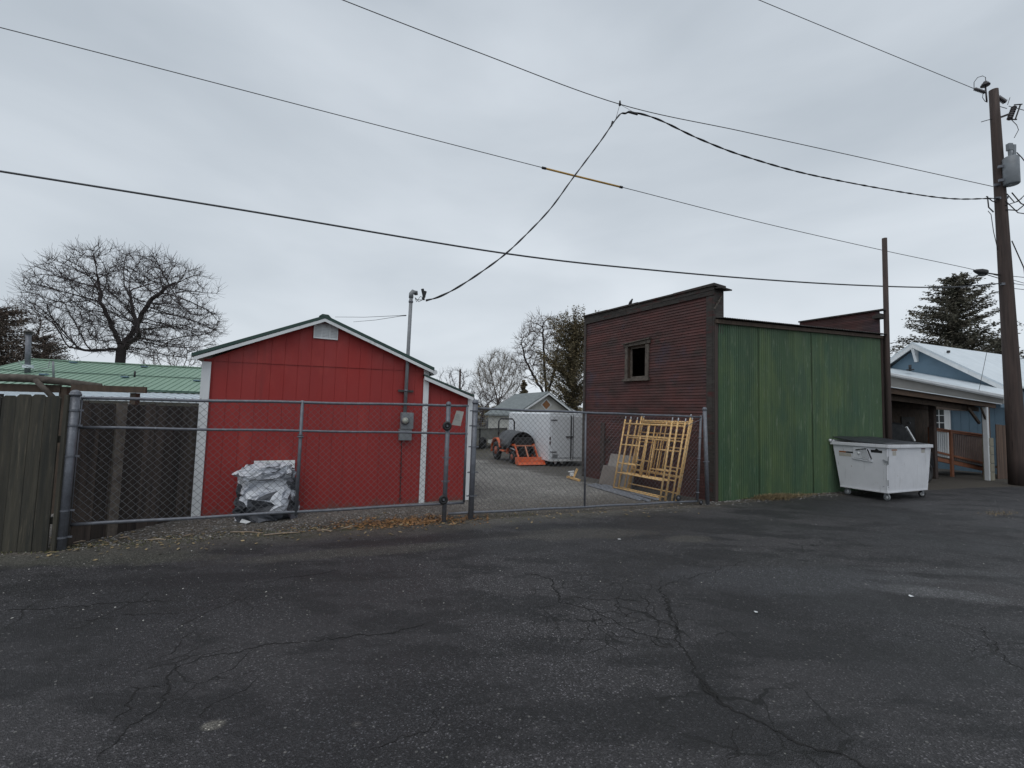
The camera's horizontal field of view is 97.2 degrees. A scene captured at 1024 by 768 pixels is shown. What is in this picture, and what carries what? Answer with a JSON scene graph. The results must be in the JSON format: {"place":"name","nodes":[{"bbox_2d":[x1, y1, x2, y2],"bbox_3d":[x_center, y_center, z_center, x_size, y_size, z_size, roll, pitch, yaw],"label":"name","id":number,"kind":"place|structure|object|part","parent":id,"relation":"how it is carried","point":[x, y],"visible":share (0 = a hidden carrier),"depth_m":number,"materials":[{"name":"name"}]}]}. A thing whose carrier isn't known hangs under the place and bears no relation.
{"place":"outdoors","nodes":[
{"label":"outdoors","id":0,"kind":"place"},
{"bbox_2d":[0,331,201,406],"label":"green roof house","id":1,"kind":"structure","parent":0,"point":[169,381],"depth_m":17.98,"materials":[{"name":"metal"}]},
{"bbox_2d":[477,417,488,427],"bbox_3d":[-0.177,3.010,30.377,11.054,1.500,0.068,2,-4,-5],"label":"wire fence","id":2,"kind":"object","parent":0,"point":[487,418],"visible":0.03,"depth_m":30.22,"materials":[{"name":"metal"}]},
{"bbox_2d":[0,486,1023,767],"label":"asphalt alley","id":3,"kind":"structure","parent":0,"point":[866,660],"depth_m":3.44,"materials":[{"name":"grey asphalt"}]},
{"bbox_2d":[73,526,352,542],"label":"sticks","id":4,"kind":"object","parent":3,"relation":"on","point":[230,532],"visible":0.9,"depth_m":6.22,"materials":[{"name":"brown wood"}]},
{"bbox_2d":[1,561,1022,767],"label":"road crack","id":5,"kind":"object","parent":3,"relation":"on","point":[692,670],"visible":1,"depth_m":3.14,"materials":[{"name":"black asphalt"}]},
{"bbox_2d":[0,499,1023,636],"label":"stone chips","id":6,"kind":"object","parent":3,"relation":"on","point":[353,568],"visible":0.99,"depth_m":5.00,"materials":[{"name":"grey stone"}]},
{"bbox_2d":[829,436,932,500],"bbox_3d":[9.129,2.036,11.164,2.084,1.418,1.240,3,-4,-25],"label":"dumpster","id":7,"kind":"object","parent":3,"relation":"on","point":[886,466],"visible":1,"depth_m":10.72,"materials":[{"name":"paint"}]},
{"bbox_2d":[0,416,1023,554],"bbox_3d":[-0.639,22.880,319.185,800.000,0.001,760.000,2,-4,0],"label":"ground","id":8,"kind":"structure","parent":0,"point":[962,479],"depth_m":9.28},
{"bbox_2d":[0,305,69,365],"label":"conifer tree","id":9,"kind":"object","parent":8,"relation":"on","point":[6,343],"visible":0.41,"depth_m":24.35,"materials":[{"name":"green plant"}]},
{"bbox_2d":[1,294,74,360],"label":"bare tree","id":10,"kind":"object","parent":8,"relation":"on","point":[29,317],"visible":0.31,"depth_m":30.29,"materials":[{"name":"brown plant"}]},
{"bbox_2d":[0,394,80,552],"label":"board fence","id":11,"kind":"object","parent":8,"relation":"on","point":[30,439],"visible":0.82,"depth_m":5.26,"materials":[{"name":"brown wood"}]},
{"bbox_2d":[14,334,80,360],"bbox_3d":[-28.310,-0.146,27.157,4.602,5.803,4.549,2,-4,0],"label":"conifer tree","id":12,"kind":"object","parent":8,"relation":"on","point":[46,338],"visible":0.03,"depth_m":27.11,"materials":[{"name":"green plant"}]},
{"bbox_2d":[56,390,83,550],"bbox_3d":[-5.301,1.039,5.391,0.176,1.944,0.115,2,-4,0],"label":"fence post","id":13,"kind":"object","parent":8,"relation":"on","point":[70,455],"visible":0.98,"depth_m":5.37,"materials":[{"name":"metal"}]},
{"bbox_2d":[0,374,146,513],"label":"timber frame","id":14,"kind":"object","parent":8,"relation":"on","point":[48,390],"visible":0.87,"depth_m":7.07,"materials":[{"name":"brown wood"}]},
{"bbox_2d":[7,235,229,363],"bbox_3d":[-21.215,-2.641,25.082,9.658,10.901,9.449,2,-4,0],"label":"bare tree","id":15,"kind":"object","parent":8,"relation":"on","point":[135,333],"visible":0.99,"depth_m":24.11,"materials":[{"name":"brown plant"}]},
{"bbox_2d":[68,401,198,544],"bbox_3d":[-5.219,1.156,6.334,0.105,1.780,1.710,1,-4,13],"label":"board fence","id":16,"kind":"object","parent":8,"relation":"on","point":[87,532],"visible":0.64,"depth_m":6.20,"materials":[{"name":"brown wood"}]},
{"bbox_2d":[138,338,201,366],"bbox_3d":[-22.396,-0.038,30.030,5.126,6.296,3.328,2,-4,0],"label":"bare shrub","id":17,"kind":"object","parent":8,"relation":"on","point":[154,362],"visible":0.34,"depth_m":29.92,"materials":[{"name":"brown plant"}]},
{"bbox_2d":[231,462,299,522],"bbox_3d":[-3.912,1.689,7.217,1.010,0.858,0.842,4,-4,-29],"label":"tarp bundle","id":18,"kind":"object","parent":8,"relation":"on","point":[276,504],"visible":0.87,"depth_m":6.99,"materials":[{"name":"silver plastic"}]},
{"bbox_2d":[1,512,530,554],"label":"weeds","id":19,"kind":"object","parent":8,"relation":"on","point":[230,536],"visible":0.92,"depth_m":5.97,"materials":[{"name":"plant"}]},
{"bbox_2d":[66,501,475,549],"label":"gravel","id":20,"kind":"structure","parent":8,"relation":"on","point":[271,529],"depth_m":6.66,"materials":[{"name":"gravel"}]},
{"bbox_2d":[254,460,294,467],"bbox_3d":[-3.959,1.698,7.479,0.608,0.841,0.133,3,-4,-26],"label":"panel","id":21,"kind":"object","parent":8,"relation":"on","point":[285,461],"visible":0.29,"depth_m":7.58,"materials":[{"name":"white paint"}]},
{"bbox_2d":[191,314,473,515],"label":"red shed","id":22,"kind":"structure","parent":8,"relation":"on","point":[324,358],"depth_m":7.99,"materials":[{"name":"paint"}]},
{"bbox_2d":[398,289,426,498],"bbox_3d":[-1.916,0.184,8.539,0.438,4.077,0.228,3,-4,-26],"label":"electric meter","id":23,"kind":"object","parent":22,"relation":"attached to","point":[405,417],"visible":0.88,"depth_m":8.53,"materials":[{"name":"grey metal"}]},
{"bbox_2d":[36,502,698,560],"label":"leaf litter","id":24,"kind":"object","parent":8,"relation":"on","point":[285,533],"visible":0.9,"depth_m":6.17,"materials":[{"name":"brown plant"}]},
{"bbox_2d":[291,510,488,531],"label":"leaf litter","id":25,"kind":"object","parent":8,"relation":"on","point":[405,521],"visible":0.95,"depth_m":7.04,"materials":[{"name":"brown plant"}]},
{"bbox_2d":[439,401,451,522],"bbox_3d":[-1.056,1.262,7.164,0.153,1.971,0.148,2,-4,0],"label":"fence post","id":26,"kind":"object","parent":8,"relation":"on","point":[443,498],"visible":0.99,"depth_m":7.16,"materials":[{"name":"metal"}]},
{"bbox_2d":[439,366,476,391],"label":"bare tree","id":27,"kind":"object","parent":8,"relation":"on","point":[457,369],"visible":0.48,"depth_m":42.01,"materials":[{"name":"grey plant"}]},
{"bbox_2d":[466,399,479,519],"bbox_3d":[-0.646,1.267,7.493,0.178,2.028,0.114,2,-4,0],"label":"fence post","id":28,"kind":"object","parent":8,"relation":"on","point":[473,446],"visible":0.98,"depth_m":7.46,"materials":[{"name":"metal"}]},
{"bbox_2d":[69,395,468,535],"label":"chain link gate","id":29,"kind":"structure","parent":28,"relation":"attached to","point":[295,511],"depth_m":6.32,"materials":[{"name":"metal"}]},
{"bbox_2d":[452,411,463,425],"bbox_3d":[-0.891,0.564,7.424,0.200,0.254,0.008,3,-4,-23],"label":"fence sign","id":30,"kind":"object","parent":29,"relation":"attached to","point":[457,419],"visible":1,"depth_m":7.43,"materials":[{"name":"white metal"}]},
{"bbox_2d":[448,407,702,514],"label":"chain link gate","id":31,"kind":"structure","parent":28,"relation":"attached to","point":[678,498],"depth_m":8.34,"materials":[{"name":"metal"}]},
{"bbox_2d":[471,387,506,427],"bbox_3d":[-1.712,2.066,32.926,5.677,3.912,3.011,2,-4,0],"label":"bare shrub","id":32,"kind":"object","parent":8,"relation":"on","point":[473,392],"visible":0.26,"depth_m":32.78,"materials":[{"name":"brown plant"}]},
{"bbox_2d":[477,427,506,448],"bbox_3d":[-2.136,2.659,22.404,1.780,1.016,4.724,-1,-4,30],"label":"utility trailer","id":33,"kind":"object","parent":8,"relation":"on","point":[487,435],"visible":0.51,"depth_m":22.41,"materials":[{"name":"black metal"}]},
{"bbox_2d":[469,347,527,404],"bbox_3d":[-1.125,0.519,36.136,4.737,7.176,4.041,2,-4,0],"label":"bare tree","id":34,"kind":"object","parent":8,"relation":"on","point":[499,379],"visible":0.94,"depth_m":35.75,"materials":[{"name":"brown plant"}]},
{"bbox_2d":[491,418,545,464],"bbox_3d":[0.221,2.069,16.594,1.140,1.577,2.644,3,-4,-23],"label":"tractor","id":35,"kind":"object","parent":8,"relation":"on","point":[515,439],"visible":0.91,"depth_m":16.18,"materials":[{"name":"orange metal"}]},
{"bbox_2d":[519,380,527,393],"bbox_3d":[0.966,2.013,40.050,2.191,4.831,2.174,2,-4,0],"label":"conifer tree","id":36,"kind":"object","parent":8,"relation":"on","point":[524,384],"visible":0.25,"depth_m":39.99,"materials":[{"name":"green plant"}]},
{"bbox_2d":[477,404,582,425],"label":"trees","id":37,"kind":"object","parent":8,"relation":"on","point":[485,411],"depth_m":65.08,"materials":[{"name":"brown plant"}]},
{"bbox_2d":[484,392,580,442],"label":"grey roof shed","id":38,"kind":"structure","parent":8,"relation":"on","point":[542,401],"depth_m":24.10,"materials":[{"name":"beige"}]},
{"bbox_2d":[541,399,550,409],"bbox_3d":[1.800,1.089,23.699,0.648,0.648,0.049,3,-4,-23],"label":"diamond window","id":39,"kind":"structure","parent":38,"relation":"in","point":[545,404],"depth_m":23.67,"materials":[{"name":"white paint"}]},
{"bbox_2d":[509,306,568,391],"bbox_3d":[2.339,-0.960,34.110,5.317,10.052,4.252,2,-4,0],"label":"bare tree","id":40,"kind":"object","parent":8,"relation":"on","point":[544,340],"visible":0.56,"depth_m":33.99,"materials":[{"name":"brown plant"}]},
{"bbox_2d":[509,412,582,463],"bbox_3d":[1.367,2.023,17.405,1.940,1.816,3.965,3,-4,-21],"label":"cargo trailer","id":41,"kind":"object","parent":8,"relation":"on","point":[542,427],"visible":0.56,"depth_m":15.62,"materials":[{"name":"white paint"}]},
{"bbox_3d":[1.687,1.810,15.464,0.760,1.429,0.027,3,-4,-21],"label":"door","id":42,"kind":"part","parent":41,"relation":"part of","materials":[{"name":"white metal"}]},
{"bbox_3d":[2.437,1.850,15.753,0.770,1.429,0.027,3,-4,-21],"label":"door","id":43,"kind":"part","parent":41,"relation":"part of","materials":[{"name":"white metal"}]},
{"bbox_2d":[533,304,598,410],"bbox_3d":[4.159,-0.658,31.137,5.683,9.160,5.662,2,-4,0],"label":"conifer tree","id":44,"kind":"object","parent":8,"relation":"on","point":[571,362],"visible":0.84,"depth_m":30.65,"materials":[{"name":"green plant"}]},
{"bbox_2d":[474,474,698,512],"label":"gravel","id":45,"kind":"structure","parent":8,"relation":"on","point":[561,498],"depth_m":9.28,"materials":[{"name":"grey gravel"}]},
{"bbox_2d":[567,468,580,480],"bbox_3d":[1.704,2.461,12.324,0.239,0.304,0.582,5,-5,-38],"label":"yellow stand","id":46,"kind":"object","parent":45,"relation":"on","point":[573,475],"visible":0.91,"depth_m":12.33,"materials":[{"name":"paint"}]},
{"bbox_2d":[599,465,620,486],"bbox_3d":[2.502,2.338,11.489,0.190,0.473,0.640,4,-4,-32],"label":"plywood sheet","id":47,"kind":"object","parent":8,"relation":"on","point":[611,474],"visible":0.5,"depth_m":11.50,"materials":[{"name":"grey wood"}]},
{"bbox_2d":[587,484,640,499],"bbox_3d":[2.302,2.473,10.407,0.070,0.038,2.027,3,-4,-22],"label":"metal channel","id":48,"kind":"object","parent":8,"relation":"on","point":[609,490],"visible":0.81,"depth_m":10.29,"materials":[{"name":"metal"}]},
{"bbox_2d":[592,483,650,500],"bbox_3d":[2.462,2.478,10.416,0.070,0.038,2.244,3,-4,-20],"label":"metal channel","id":49,"kind":"object","parent":8,"relation":"on","point":[644,499],"visible":0.76,"depth_m":10.25,"materials":[{"name":"metal"}]},
{"bbox_2d":[608,453,638,488],"bbox_3d":[2.750,2.192,11.423,0.300,0.769,0.950,4,-4,-32],"label":"plywood sheet","id":50,"kind":"object","parent":8,"relation":"on","point":[612,459],"visible":0.21,"depth_m":11.37,"materials":[{"name":"grey wood"}]},
{"bbox_2d":[602,484,658,499],"bbox_3d":[2.692,2.485,10.421,0.070,0.038,1.956,3,-4,-24],"label":"metal channel","id":51,"kind":"object","parent":8,"relation":"on","point":[651,497],"visible":0.74,"depth_m":10.13,"materials":[{"name":"metal"}]},
{"bbox_2d":[613,416,672,500],"bbox_3d":[2.960,1.630,10.309,0.419,1.765,1.499,4,-4,-29],"label":"scaffold frame","id":52,"kind":"object","parent":8,"relation":"on","point":[618,462],"visible":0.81,"depth_m":10.29,"materials":[{"name":"yellow paint"}]},
{"bbox_2d":[619,417,673,498],"bbox_3d":[3.105,1.643,10.389,0.452,1.758,1.499,4,-4,-29],"label":"scaffold frame","id":53,"kind":"object","parent":8,"relation":"on","point":[647,466],"visible":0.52,"depth_m":10.38,"materials":[{"name":"yellow paint"}]},
{"bbox_2d":[618,418,678,500],"bbox_3d":[3.079,1.635,10.306,0.435,1.762,1.499,4,-4,-29],"label":"scaffold frame","id":54,"kind":"object","parent":8,"relation":"on","point":[653,449],"visible":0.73,"depth_m":10.11,"materials":[{"name":"yellow paint"}]},
{"bbox_2d":[624,417,685,500],"bbox_3d":[3.244,1.646,10.351,0.468,1.754,1.499,4,-4,-29],"label":"scaffold frame","id":55,"kind":"object","parent":8,"relation":"on","point":[679,451],"visible":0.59,"depth_m":9.95,"materials":[{"name":"yellow paint"}]},
{"bbox_2d":[627,413,691,500],"bbox_3d":[3.341,1.602,10.338,0.510,1.847,1.499,4,-4,-29],"label":"scaffold frame","id":56,"kind":"object","parent":8,"relation":"on","point":[639,431],"visible":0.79,"depth_m":10.33,"materials":[{"name":"yellow paint"}]},
{"bbox_2d":[629,416,692,494],"bbox_3d":[3.407,1.631,10.419,0.516,1.804,1.499,4,-4,-29],"label":"scaffold frame","id":57,"kind":"object","parent":8,"relation":"on","point":[665,451],"visible":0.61,"depth_m":10.28,"materials":[{"name":"yellow paint"}]},
{"bbox_2d":[702,407,709,504],"bbox_3d":[4.009,1.504,9.320,0.168,2.058,0.095,3,-4,-19],"label":"fence post","id":58,"kind":"object","parent":8,"relation":"on","point":[706,461],"visible":0.96,"depth_m":9.29,"materials":[{"name":"metal"}]},
{"bbox_2d":[581,283,885,501],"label":"old outbuilding","id":59,"kind":"structure","parent":8,"relation":"on","point":[783,403],"depth_m":10.97,"materials":[{"name":"green wood"}]},
{"bbox_2d":[622,337,650,381],"bbox_3d":[3.247,-0.606,11.678,0.200,1.070,0.923,4,-4,-32],"label":"window","id":60,"kind":"structure","parent":59,"relation":"in","point":[645,341],"depth_m":11.69,"materials":[{"name":"grey wood"}]},
{"bbox_2d":[702,491,863,505],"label":"stone chips","id":61,"kind":"object","parent":8,"relation":"on","point":[791,498],"visible":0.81,"depth_m":10.10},
{"bbox_2d":[743,492,829,500],"bbox_3d":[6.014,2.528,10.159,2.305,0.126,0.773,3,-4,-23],"label":"grass","id":62,"kind":"structure","parent":8,"relation":"on","point":[772,497],"depth_m":10.16,"materials":[{"name":"brown plant"}]},
{"bbox_2d":[882,238,891,438],"bbox_3d":[10.426,-0.635,12.529,0.165,7.004,0.150,2,-4,0],"label":"wooden post","id":63,"kind":"object","parent":8,"relation":"on","point":[888,408],"visible":0.79,"depth_m":12.53,"materials":[{"name":"brown wood"}]},
{"bbox_2d":[891,387,999,480],"bbox_3d":[14.381,1.795,16.533,10.550,2.905,4.300,3,-4,-23],"label":"carport","id":64,"kind":"object","parent":8,"relation":"on","point":[914,411],"visible":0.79,"depth_m":14.96,"materials":[{"name":"brown wood"}]},
{"bbox_2d":[901,417,915,441],"bbox_3d":[14.347,2.210,16.274,0.840,2.041,0.100,3,-4,-23],"label":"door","id":65,"kind":"structure","parent":64,"relation":"in","point":[906,421],"depth_m":16.38,"materials":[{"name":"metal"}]},
{"bbox_2d":[928,427,983,476],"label":"deck ramp","id":66,"kind":"structure","parent":8,"relation":"on","point":[954,458],"depth_m":16.06,"materials":[{"name":"red wood"}]},
{"bbox_2d":[890,272,1023,357],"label":"conifer tree","id":67,"kind":"object","parent":8,"relation":"on","point":[953,308],"visible":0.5,"depth_m":31.95,"materials":[{"name":"green plant"}]},
{"bbox_2d":[982,438,994,480],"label":"block pillar","id":68,"kind":"structure","parent":8,"relation":"on","point":[991,450],"depth_m":14.88,"materials":[{"name":"concrete"}]},
{"bbox_2d":[973,76,1023,485],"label":"utility pole","id":69,"kind":"object","parent":8,"relation":"on","point":[1006,171],"visible":0.99,"depth_m":14.14,"materials":[{"name":"wood"}]},
{"bbox_2d":[0,170,1000,287],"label":"overhead cable","id":70,"kind":"object","parent":69,"relation":"attached to","point":[70,182],"visible":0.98,"depth_m":9.87,"materials":[{"name":"black rubber"}]},
{"bbox_2d":[0,27,1022,282],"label":"overhead wire","id":71,"kind":"object","parent":69,"relation":"attached to","point":[426,137],"visible":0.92,"depth_m":10.99,"materials":[{"name":"black metal"}]},
{"bbox_2d":[542,166,622,188],"bbox_3d":[1.921,-5.567,12.178,2.346,0.250,0.068,3,-4,-14],"label":"wire sleeve","id":72,"kind":"object","parent":71,"relation":"attached to","point":[577,176],"visible":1,"depth_m":12.15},
{"bbox_2d":[343,0,992,186],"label":"overhead wire","id":73,"kind":"object","parent":69,"relation":"attached to","point":[640,109],"visible":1,"depth_m":11.32,"materials":[{"name":"black metal"}]},
{"bbox_2d":[611,101,637,123],"bbox_3d":[2.770,-6.661,11.222,0.824,0.805,0.149,3,-4,-25],"label":"wire hanger","id":74,"kind":"object","parent":73,"relation":"hanging from","point":[631,112],"visible":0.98,"depth_m":11.29,"materials":[{"name":"grey metal"}]},
{"bbox_2d":[426,111,999,301],"bbox_3d":[6.798,-3.925,11.946,17.848,5.544,0.856,3,-4,-17],"label":"service cable","id":75,"kind":"object","parent":69,"relation":"attached to","point":[545,214],"visible":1,"depth_m":11.63,"materials":[{"name":"black rubber"}]},
{"bbox_2d":[759,0,973,88],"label":"overhead wire","id":76,"kind":"object","parent":69,"relation":"attached to","point":[863,43],"visible":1,"depth_m":13.37,"materials":[{"name":"black metal"}]},
{"bbox_2d":[973,269,999,278],"bbox_3d":[14.847,-3.412,13.992,1.314,0.232,0.238,3,-4,-17],"label":"street light","id":77,"kind":"object","parent":69,"relation":"attached to","point":[982,272],"visible":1,"depth_m":13.83,"materials":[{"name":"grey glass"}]},
{"bbox_2d":[995,424,1007,478],"bbox_3d":[20.712,2.542,17.029,8.952,1.874,0.070,3,-4,-21],"label":"board fence","id":78,"kind":"object","parent":8,"relation":"on","point":[1001,454],"visible":0.27,"depth_m":15.49,"materials":[{"name":"brown wood"}]},
{"bbox_2d":[986,339,1023,357],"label":"conifer tree","id":79,"kind":"object","parent":8,"relation":"on","point":[991,343],"visible":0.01,"depth_m":35.83,"materials":[{"name":"green plant"}]},
{"bbox_2d":[0,0,1023,407],"label":"sky","id":80,"kind":"structure","parent":0,"point":[68,113],"materials":[{"name":"grey"}]},
{"bbox_2d":[892,422,933,481],"bbox_3d":[11.605,2.097,14.197,3.040,1.840,1.590,3,-4,-23],"label":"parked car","id":81,"kind":"object","parent":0,"point":[899,431],"visible":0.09,"depth_m":13.58,"materials":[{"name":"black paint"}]},
{"bbox_2d":[890,342,1023,473],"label":"blue house","id":82,"kind":"structure","parent":0,"point":[961,373],"depth_m":18.75,"materials":[{"name":"blue wood"}]},
{"bbox_2d":[936,410,950,457],"bbox_3d":[17.543,2.011,18.754,0.046,2.144,1.128,3,-4,-21],"label":"window","id":83,"kind":"structure","parent":82,"relation":"in","point":[943,417],"depth_m":18.44,"materials":[{"name":"white paint"}]}
]}

